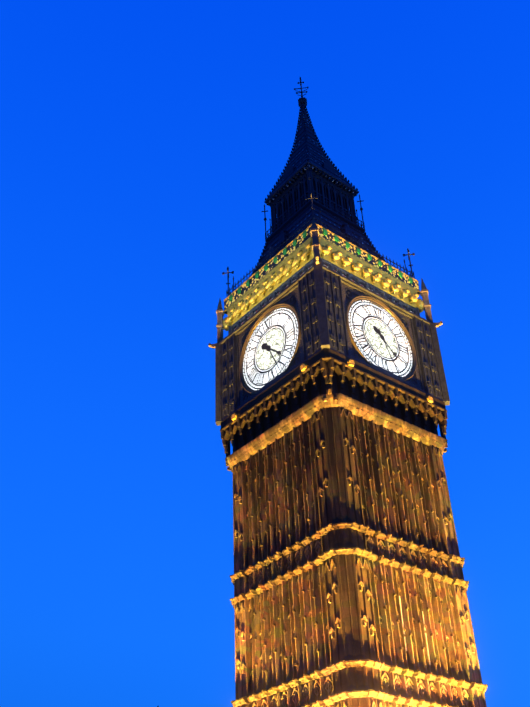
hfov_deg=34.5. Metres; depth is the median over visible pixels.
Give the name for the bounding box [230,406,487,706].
shaft
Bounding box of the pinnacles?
[208,217,442,348]
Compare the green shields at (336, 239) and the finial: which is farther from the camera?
the finial
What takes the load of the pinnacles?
on the clock storey
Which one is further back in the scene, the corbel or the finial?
the finial
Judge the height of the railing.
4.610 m
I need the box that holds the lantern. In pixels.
[261,163,364,242]
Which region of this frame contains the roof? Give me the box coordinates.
[249,204,384,277]
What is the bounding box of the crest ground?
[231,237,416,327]
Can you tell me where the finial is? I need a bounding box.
[294,77,308,106]
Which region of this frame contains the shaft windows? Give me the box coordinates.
[248,444,450,664]
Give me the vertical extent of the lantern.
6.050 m
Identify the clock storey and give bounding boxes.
[215,259,449,425]
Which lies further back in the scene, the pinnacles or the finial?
the finial
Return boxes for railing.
[222,192,414,295]
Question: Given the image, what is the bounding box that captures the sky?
[0,0,529,706]
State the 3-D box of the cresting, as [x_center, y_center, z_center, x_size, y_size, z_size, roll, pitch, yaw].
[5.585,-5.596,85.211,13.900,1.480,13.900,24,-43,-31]
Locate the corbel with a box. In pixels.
[220,348,447,472]
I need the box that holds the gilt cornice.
[223,224,423,330]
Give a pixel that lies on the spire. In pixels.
(307, 148)
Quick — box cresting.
[224,226,419,314]
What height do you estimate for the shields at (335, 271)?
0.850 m
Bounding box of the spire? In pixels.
[264,104,358,205]
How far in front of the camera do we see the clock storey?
76.53 m
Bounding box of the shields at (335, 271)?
[234,265,413,329]
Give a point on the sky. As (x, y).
(144, 144)
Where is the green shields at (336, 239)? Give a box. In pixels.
[229,229,412,300]

